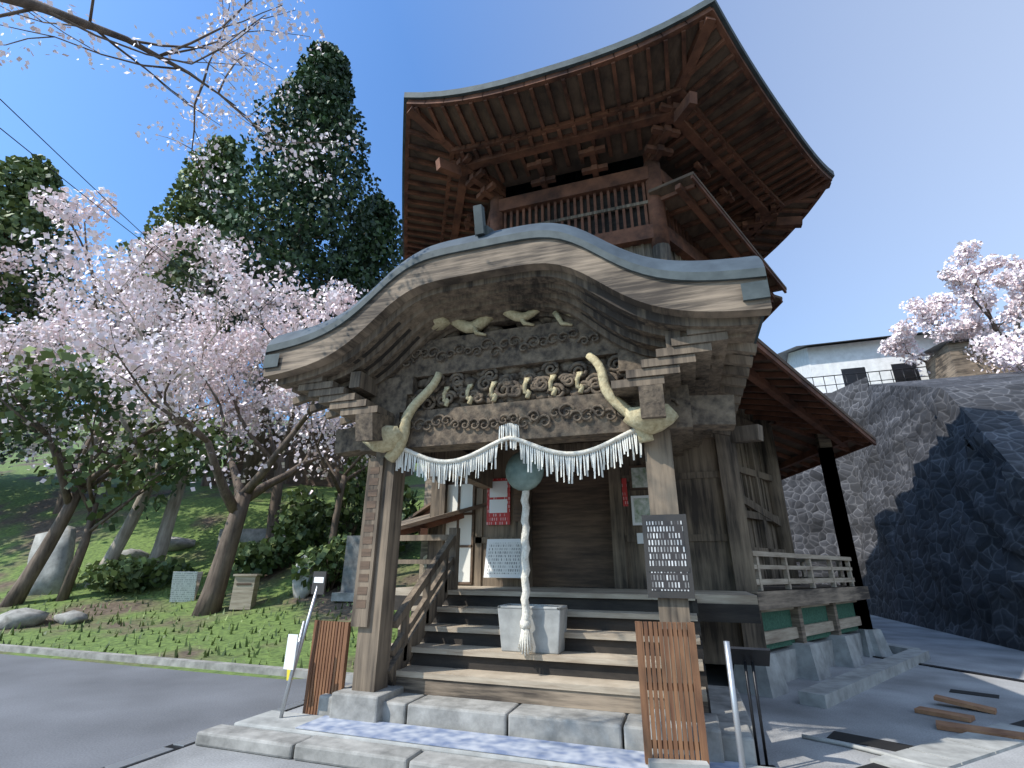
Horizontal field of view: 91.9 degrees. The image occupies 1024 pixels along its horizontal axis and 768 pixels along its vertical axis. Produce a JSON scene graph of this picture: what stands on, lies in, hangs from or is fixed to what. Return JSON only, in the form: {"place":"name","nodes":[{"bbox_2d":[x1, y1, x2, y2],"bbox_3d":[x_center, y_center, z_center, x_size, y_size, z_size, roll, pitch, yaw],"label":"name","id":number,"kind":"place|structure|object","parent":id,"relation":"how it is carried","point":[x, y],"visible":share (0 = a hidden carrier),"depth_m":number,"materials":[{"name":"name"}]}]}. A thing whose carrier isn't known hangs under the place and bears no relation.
{"place":"outdoors","nodes":[
{"label":"outdoors","id":0,"kind":"place"},
{"bbox_2d":[0,403,95,475],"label":"cherry blossoms","id":1,"kind":"object","parent":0,"point":[4,451],"depth_m":28.63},
{"bbox_2d":[0,319,193,513],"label":"cherry tree","id":2,"kind":"object","parent":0,"point":[64,412],"depth_m":22.36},
{"bbox_2d":[0,245,213,437],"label":"cherry blossoms","id":3,"kind":"object","parent":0,"point":[15,254],"depth_m":22.76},
{"bbox_2d":[0,99,286,333],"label":"power lines","id":4,"kind":"object","parent":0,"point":[114,207],"visible":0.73,"depth_m":7.99,"materials":[{"name":"black metal"}]},
{"bbox_2d":[0,185,307,465],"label":"cherry blossoms","id":5,"kind":"object","parent":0,"point":[54,200],"depth_m":21.96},
{"bbox_2d":[0,654,351,767],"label":"road asphalt","id":6,"kind":"structure","parent":0,"point":[57,713],"depth_m":5.76,"materials":[{"name":"grey asphalt"}]},
{"bbox_2d":[0,0,357,211],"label":"cherry tree","id":7,"kind":"object","parent":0,"point":[220,44],"depth_m":4.50,"materials":[{"name":"pink plant"}]},
{"bbox_2d":[115,269,294,485],"bbox_3d":[-15.893,0.679,28.388,12.265,12.057,10.242,-6,-22,17],"label":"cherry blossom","id":8,"kind":"object","parent":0,"point":[247,317],"depth_m":26.58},
{"bbox_2d":[0,419,424,679],"bbox_3d":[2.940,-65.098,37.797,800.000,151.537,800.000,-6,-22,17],"label":"ground","id":9,"kind":"structure","parent":0,"point":[27,504],"depth_m":14.51,"materials":[{"name":"green plant"}]},
{"bbox_2d":[0,154,88,463],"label":"evergreen tree","id":10,"kind":"object","parent":9,"relation":"on","point":[30,173],"depth_m":24.66,"materials":[{"name":"green plant"}]},
{"bbox_2d":[27,526,75,595],"bbox_3d":[-14.137,5.521,15.244,1.300,2.245,0.608,3,-21,-7],"label":"monument stone","id":11,"kind":"object","parent":9,"relation":"on","point":[52,574],"visible":0.43,"depth_m":15.10,"materials":[{"name":"grey stone"}]},
{"bbox_2d":[0,345,253,601],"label":"leafy tree","id":12,"kind":"object","parent":9,"relation":"on","point":[81,387],"depth_m":14.76,"materials":[{"name":"green plant"}]},
{"bbox_2d":[0,327,259,607],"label":"cherry wood","id":13,"kind":"object","parent":9,"relation":"on","point":[18,592],"visible":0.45,"depth_m":14.67,"materials":[{"name":"brown plant"}]},
{"bbox_2d":[0,313,270,489],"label":"cherry blossoms","id":14,"kind":"object","parent":13,"relation":"attached to","point":[5,338],"visible":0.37,"depth_m":16.22,"materials":[{"name":"pink plant"}]},
{"bbox_2d":[78,554,193,593],"bbox_3d":[-11.842,5.841,15.291,3.380,1.166,2.822,-6,-22,17],"label":"bush","id":15,"kind":"object","parent":9,"relation":"on","point":[128,573],"visible":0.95,"depth_m":14.64,"materials":[{"name":"green plant"}]},
{"bbox_2d":[32,300,257,587],"bbox_3d":[-12.870,1.505,16.695,7.520,10.551,6.072,-6,-22,17],"label":"cherry wood","id":16,"kind":"object","parent":9,"relation":"on","point":[119,543],"visible":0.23,"depth_m":16.21,"materials":[{"name":"brown plant"}]},
{"bbox_2d":[13,288,271,458],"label":"cherry blossoms","id":17,"kind":"object","parent":16,"relation":"attached to","point":[242,333],"visible":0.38,"depth_m":16.23,"materials":[{"name":"pink plant"}]},
{"bbox_2d":[70,135,258,491],"bbox_3d":[-18.866,-5.394,28.925,9.680,23.877,10.020,-6,-22,17],"label":"evergreen tree","id":18,"kind":"object","parent":9,"relation":"on","point":[187,204],"depth_m":29.03,"materials":[{"name":"green plant"}]},
{"bbox_2d":[0,644,352,682],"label":"curb","id":19,"kind":"structure","parent":9,"relation":"on","point":[219,666],"depth_m":8.15,"materials":[{"name":"concrete"}]},
{"bbox_2d":[0,508,353,628],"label":"bank stones","id":20,"kind":"object","parent":9,"relation":"on","point":[27,617],"visible":0.5,"depth_m":12.03,"materials":[{"name":"grey stone"}]},
{"bbox_2d":[169,571,202,601],"bbox_3d":[-9.265,5.748,14.042,0.620,0.803,0.468,5,-21,-11],"label":"stone marker","id":21,"kind":"object","parent":9,"relation":"on","point":[185,586],"visible":0.93,"depth_m":13.93,"materials":[{"name":"grey stone"}]},
{"bbox_2d":[44,245,349,561],"bbox_3d":[-10.067,0.842,16.927,8.600,11.324,10.526,-18,-28,41],"label":"cherry wood","id":22,"kind":"object","parent":9,"relation":"on","point":[163,537],"visible":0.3,"depth_m":16.67,"materials":[{"name":"brown plant"}]},
{"bbox_2d":[11,225,365,443],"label":"cherry blossoms","id":23,"kind":"object","parent":22,"relation":"attached to","point":[62,296],"visible":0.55,"depth_m":16.19,"materials":[{"name":"pink plant"}]},
{"bbox_2d":[0,568,410,667],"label":"grass tufts","id":24,"kind":"object","parent":9,"relation":"on","point":[80,630],"visible":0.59,"depth_m":11.06,"materials":[{"name":"green plant"}]},
{"bbox_2d":[88,323,339,615],"bbox_3d":[-7.208,2.332,14.311,7.043,8.452,8.303,4,-21,-9],"label":"cherry wood","id":25,"kind":"object","parent":9,"relation":"on","point":[211,597],"visible":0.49,"depth_m":13.29,"materials":[{"name":"brown plant"}]},
{"bbox_2d":[65,309,354,494],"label":"cherry blossoms","id":26,"kind":"object","parent":25,"relation":"attached to","point":[144,353],"visible":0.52,"depth_m":12.34,"materials":[{"name":"pink plant"}]},
{"bbox_2d":[229,574,262,609],"bbox_3d":[-6.989,5.431,12.967,0.580,0.845,0.480,4,-21,-9],"label":"wooden box","id":27,"kind":"object","parent":9,"relation":"on","point":[245,589],"visible":0.98,"depth_m":12.81,"materials":[{"name":"brown wood"}]},
{"bbox_2d":[180,284,343,546],"bbox_3d":[-9.393,1.751,17.708,6.859,9.140,8.917,8,-22,-19],"label":"tree","id":28,"kind":"object","parent":9,"relation":"on","point":[275,498],"visible":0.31,"depth_m":17.35,"materials":[{"name":"brown plant"}]},
{"bbox_2d":[151,272,357,451],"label":"cherry blossoms","id":29,"kind":"object","parent":28,"relation":"attached to","point":[331,302],"visible":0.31,"depth_m":16.20,"materials":[{"name":"pink plant"}]},
{"bbox_2d":[230,537,307,577],"bbox_3d":[-7.941,5.538,15.930,2.626,1.369,2.979,13,-24,-30],"label":"bush","id":30,"kind":"object","parent":9,"relation":"on","point":[260,557],"visible":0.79,"depth_m":15.32,"materials":[{"name":"green plant"}]},
{"bbox_2d":[161,40,382,485],"bbox_3d":[-12.478,-8.899,28.527,9.838,31.104,11.109,10,-23,-24],"label":"evergreen tree","id":31,"kind":"object","parent":9,"relation":"on","point":[332,62],"depth_m":27.52,"materials":[{"name":"green plant"}]},
{"bbox_2d":[292,555,313,598],"bbox_3d":[-5.726,5.316,13.566,0.678,1.270,0.313,-6,-22,17],"label":"round monument stone","id":32,"kind":"object","parent":9,"relation":"on","point":[299,590],"visible":0.55,"depth_m":13.38,"materials":[{"name":"grey stone"}]},
{"bbox_2d":[269,484,351,556],"bbox_3d":[-6.664,4.683,16.423,2.239,2.518,2.584,-6,-22,17],"label":"bush","id":33,"kind":"object","parent":9,"relation":"on","point":[310,526],"visible":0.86,"depth_m":16.11,"materials":[{"name":"green plant"}]},
{"bbox_2d":[222,420,413,486],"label":"hill house","id":34,"kind":"structure","parent":9,"relation":"on","point":[327,481],"depth_m":26.73,"materials":[{"name":"grey wood"}]},
{"bbox_2d":[290,532,347,593],"bbox_3d":[-5.114,5.106,14.096,2.062,1.669,2.107,-6,-22,17],"label":"bush","id":35,"kind":"object","parent":9,"relation":"on","point":[330,558],"visible":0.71,"depth_m":13.64,"materials":[{"name":"green plant"}]},
{"bbox_2d":[277,395,367,543],"bbox_3d":[-4.663,2.502,16.520,6.636,7.278,5.312,10,-23,-25],"label":"cherry wood","id":36,"kind":"object","parent":9,"relation":"on","point":[340,485],"visible":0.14,"depth_m":16.12,"materials":[{"name":"brown plant"}]},
{"bbox_2d":[260,354,375,479],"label":"cherry blossoms","id":37,"kind":"object","parent":36,"relation":"attached to","point":[288,404],"visible":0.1,"depth_m":17.05,"materials":[{"name":"pink plant"}]},
{"bbox_2d":[331,536,359,601],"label":"dark monument slab","id":38,"kind":"structure","parent":9,"relation":"on","point":[346,593],"depth_m":13.05,"materials":[{"name":"stone"}]},
{"bbox_2d":[331,454,370,535],"bbox_3d":[-5.609,4.038,17.739,2.196,3.432,2.079,-6,-22,17],"label":"bush","id":39,"kind":"object","parent":9,"relation":"on","point":[355,501],"visible":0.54,"depth_m":17.20,"materials":[{"name":"green plant"}]},
{"bbox_2d":[308,192,402,426],"bbox_3d":[-9.243,-3.817,31.803,10.566,20.928,9.113,-6,-22,17],"label":"cedar","id":40,"kind":"object","parent":9,"relation":"on","point":[386,223],"depth_m":32.27,"materials":[{"name":"green plant"}]},
{"bbox_2d":[399,484,421,551],"bbox_3d":[-3.786,4.347,15.563,1.870,2.565,1.671,-6,-22,17],"label":"bush","id":41,"kind":"object","parent":9,"relation":"on","point":[406,513],"visible":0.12,"depth_m":15.46,"materials":[{"name":"green plant"}]},
{"bbox_2d":[127,615,1023,767],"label":"concrete pavement","id":42,"kind":"structure","parent":9,"relation":"on","point":[884,710],"depth_m":5.79,"materials":[{"name":"grey concrete"}]},
{"bbox_2d":[103,700,303,767],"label":"drain channel","id":43,"kind":"object","parent":42,"relation":"in","point":[132,761],"visible":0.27,"depth_m":4.33,"materials":[{"name":"grey concrete"}]},
{"bbox_2d":[302,620,350,714],"bbox_3d":[-1.978,3.064,5.265,0.500,0.980,0.200,-9,-23,25],"label":"slat panel","id":44,"kind":"object","parent":42,"relation":"on","point":[327,667],"visible":0.63,"depth_m":5.29,"materials":[{"name":"brown wood"}]},
{"bbox_2d":[195,684,773,767],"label":"stone steps","id":45,"kind":"structure","parent":42,"relation":"on","point":[271,733],"depth_m":4.38,"materials":[{"name":"grey stone"}]},
{"bbox_2d":[295,715,738,767],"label":"entrance mat","id":46,"kind":"object","parent":45,"relation":"on","point":[599,756],"visible":0.82,"depth_m":4.21,"materials":[{"name":"grey stone"}]},
{"bbox_2d":[635,621,709,767],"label":"slat panel","id":47,"kind":"object","parent":46,"relation":"on","point":[654,759],"visible":1,"depth_m":3.81,"materials":[{"name":"brown wood"}]},
{"bbox_2d":[390,586,760,714],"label":"porch stairs","id":48,"kind":"structure","parent":45,"relation":"on","point":[457,651],"depth_m":5.43,"materials":[{"name":"wood"}]},
{"bbox_2d":[279,571,745,767],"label":"sign posts","id":49,"kind":"object","parent":42,"relation":"on","point":[294,647],"visible":0.86,"depth_m":5.04,"materials":[{"name":"grey metal"}]},
{"bbox_2d":[335,319,735,722],"bbox_3d":[0.595,1.812,6.986,4.623,3.850,4.994,-6,-22,17],"label":"porch frame","id":50,"kind":"object","parent":42,"relation":"on","point":[448,441],"visible":0.46,"depth_m":5.49,"materials":[{"name":"brown wood"}]},
{"bbox_2d":[351,457,384,626],"bbox_3d":[-1.605,1.720,5.545,0.200,1.800,0.039,-6,-22,17],"label":"name plank","id":51,"kind":"object","parent":50,"relation":"attached to","point":[360,617],"visible":0.99,"depth_m":5.50,"materials":[{"name":"brown wood"}]},
{"bbox_2d":[387,528,459,685],"bbox_3d":[-1.499,2.690,6.319,1.040,1.732,1.597,-6,-22,17],"label":"stair handrail","id":52,"kind":"object","parent":50,"relation":"on","point":[412,633],"visible":0.86,"depth_m":6.15,"materials":[{"name":"brown wood"}]},
{"bbox_2d":[263,204,770,378],"bbox_3d":[0.478,-0.411,7.860,5.560,1.783,5.603,-6,-22,17],"label":"porch roof","id":53,"kind":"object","parent":50,"relation":"on","point":[729,269],"visible":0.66,"depth_m":5.30,"materials":[{"name":"grey metal"}]},
{"bbox_2d":[263,239,771,468],"bbox_3d":[0.470,0.167,7.632,5.560,1.718,5.305,-6,-22,17],"label":"karahafu wood","id":54,"kind":"object","parent":50,"relation":"attached to","point":[697,338],"visible":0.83,"depth_m":5.51,"materials":[{"name":"brown wood"}]},
{"bbox_2d":[396,423,641,485],"bbox_3d":[-0.037,0.754,5.336,2.851,0.692,0.059,-6,-22,17],"label":"fringed rope garland","id":55,"kind":"object","parent":50,"relation":"attached to","point":[470,459],"visible":0.96,"depth_m":5.29,"materials":[{"name":"white fabric"}]},
{"bbox_2d":[363,310,678,462],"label":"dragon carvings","id":56,"kind":"object","parent":50,"relation":"attached to","point":[392,445],"visible":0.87,"depth_m":5.65,"materials":[{"name":"beige wood"}]},
{"bbox_2d":[505,446,543,490],"bbox_3d":[0.148,0.955,5.859,0.480,0.620,0.168,-6,-22,17],"label":"gong","id":57,"kind":"object","parent":50,"relation":"attached to","point":[519,477],"visible":0.71,"depth_m":5.76,"materials":[{"name":"teal metal"}]},
{"bbox_2d":[518,490,532,655],"bbox_3d":[0.149,1.915,5.530,0.161,1.974,0.159,-6,-22,17],"label":"bell rope","id":58,"kind":"object","parent":57,"relation":"hanging from","point":[525,645],"visible":0.94,"depth_m":5.41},
{"bbox_2d":[498,603,567,653],"bbox_3d":[0.236,2.720,5.523,0.720,0.460,0.380,-6,-22,17],"label":"offering box","id":59,"kind":"object","parent":50,"relation":"on","point":[548,628],"visible":0.92,"depth_m":5.38,"materials":[{"name":"metal"}]},
{"bbox_2d":[397,317,679,430],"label":"porch carvings","id":60,"kind":"object","parent":50,"relation":"attached to","point":[509,384],"visible":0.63,"depth_m":5.64,"materials":[{"name":"brown wood"}]},
{"bbox_2d":[641,514,694,598],"bbox_3d":[1.418,1.564,4.520,0.400,0.720,0.041,-6,-22,17],"label":"notice board","id":61,"kind":"object","parent":50,"relation":"attached to","point":[668,565],"visible":1,"depth_m":4.50,"materials":[{"name":"grey"}]},
{"bbox_2d":[417,434,929,708],"bbox_3d":[2.703,3.177,10.630,10.374,4.600,8.654,5,-21,-11],"label":"veranda","id":62,"kind":"object","parent":42,"relation":"on","point":[813,631],"visible":0.48,"depth_m":8.37,"materials":[{"name":"grey wood"}]},
{"bbox_2d":[413,424,766,664],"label":"entrance wall","id":63,"kind":"structure","parent":62,"relation":"attached to","point":[584,531],"depth_m":8.02,"materials":[{"name":"brown wood"}]},
{"bbox_2d":[445,482,474,584],"bbox_3d":[-0.963,2.621,8.795,0.620,1.740,0.045,-6,-22,17],"label":"shoji door","id":64,"kind":"structure","parent":63,"relation":"attached to","point":[462,496],"depth_m":8.80,"materials":[{"name":"white paper"}]},
{"bbox_2d":[484,465,649,577],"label":"paper notices","id":65,"kind":"object","parent":63,"relation":"attached to","point":[503,558],"visible":0.67,"depth_m":8.18,"materials":[{"name":"white paper"}]},
{"bbox_2d":[532,586,614,587],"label":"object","id":66,"kind":"object","parent":63,"relation":"on","point":[579,587],"visible":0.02,"depth_m":7.96,"materials":[{"name":"brown wood"}]},
{"bbox_2d":[730,646,775,767],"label":"stand sign","id":67,"kind":"object","parent":42,"relation":"on","point":[751,656],"visible":0.82,"depth_m":4.21,"materials":[{"name":"black metal"}]},
{"bbox_2d":[802,734,947,767],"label":"hose","id":68,"kind":"object","parent":42,"relation":"on","point":[850,745],"visible":0.86,"depth_m":4.51,"materials":[{"name":"plastic"}]},
{"bbox_2d":[782,371,1023,650],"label":"retaining wall","id":69,"kind":"structure","parent":42,"relation":"on","point":[932,483],"depth_m":15.29,"materials":[{"name":"stone"},{"name":"mortar"}]},
{"bbox_2d":[778,322,1023,392],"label":"house on wall","id":70,"kind":"structure","parent":69,"relation":"on","point":[829,367],"depth_m":28.58,"materials":[{"name":"white paint"}]},
{"bbox_2d":[877,289,1023,375],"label":"cherry blossoms","id":71,"kind":"object","parent":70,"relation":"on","point":[957,329],"depth_m":25.80,"materials":[{"name":"pink plant"}]},
{"bbox_2d":[899,239,1023,343],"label":"cherry tree","id":72,"kind":"object","parent":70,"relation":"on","point":[1014,278],"depth_m":23.78,"materials":[{"name":"pink plant"}]},
{"bbox_2d":[963,329,1023,372],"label":"cherry blossoms","id":73,"kind":"object","parent":69,"relation":"on","point":[1001,345],"depth_m":21.25,"materials":[{"name":"plant"}]},
{"bbox_2d":[827,656,1023,751],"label":"wooden planks","id":74,"kind":"object","parent":42,"relation":"on","point":[895,746],"visible":0.86,"depth_m":5.21,"materials":[{"name":"black wood"}]},
{"bbox_2d":[856,720,1023,767],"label":"slab","id":75,"kind":"structure","parent":42,"relation":"on","point":[958,750],"depth_m":4.47,"materials":[{"name":"grey concrete"}]},
{"bbox_2d":[486,159,799,587],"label":"tower body","id":76,"kind":"structure","parent":9,"relation":"on","point":[626,210],"depth_m":11.25,"materials":[{"name":"brown wood"}]},
{"bbox_2d":[402,0,834,260],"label":"upper roof","id":77,"kind":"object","parent":76,"relation":"on","point":[613,167],"visible":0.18,"depth_m":10.49,"materials":[{"name":"grey metal"}]},
{"bbox_2d":[404,6,831,259],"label":"roof rafters","id":78,"kind":"object","parent":77,"relation":"attached to","point":[737,121],"visible":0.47,"depth_m":11.22,"materials":[{"name":"brown wood"}]},
{"bbox_2d":[435,91,802,239],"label":"roof brackets","id":79,"kind":"object","parent":76,"relation":"attached to","point":[675,114],"visible":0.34,"depth_m":11.60,"materials":[{"name":"brown wood"}]},
{"bbox_2d":[400,171,876,534],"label":"pent roofs","id":80,"kind":"structure","parent":76,"relation":"attached to","point":[796,410],"depth_m":10.73,"materials":[{"name":"brown wood"}]},
{"bbox_2d":[739,442,785,577],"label":"wall trim","id":81,"kind":"structure","parent":76,"relation":"attached to","point":[761,514],"depth_m":10.41,"materials":[{"name":"brown wood"}]},
{"bbox_2d":[219,323,343,483],"bbox_3d":[-12.427,1.765,28.102,9.840,9.918,10.878,-6,-22,17],"label":"cherry tree","id":82,"kind":"object","parent":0,"point":[249,374],"depth_m":26.65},
{"bbox_2d":[0,0,1023,420],"label":"sky","id":83,"kind":"structure","parent":0,"point":[915,108],"materials":[{"name":"blue"}]}
]}

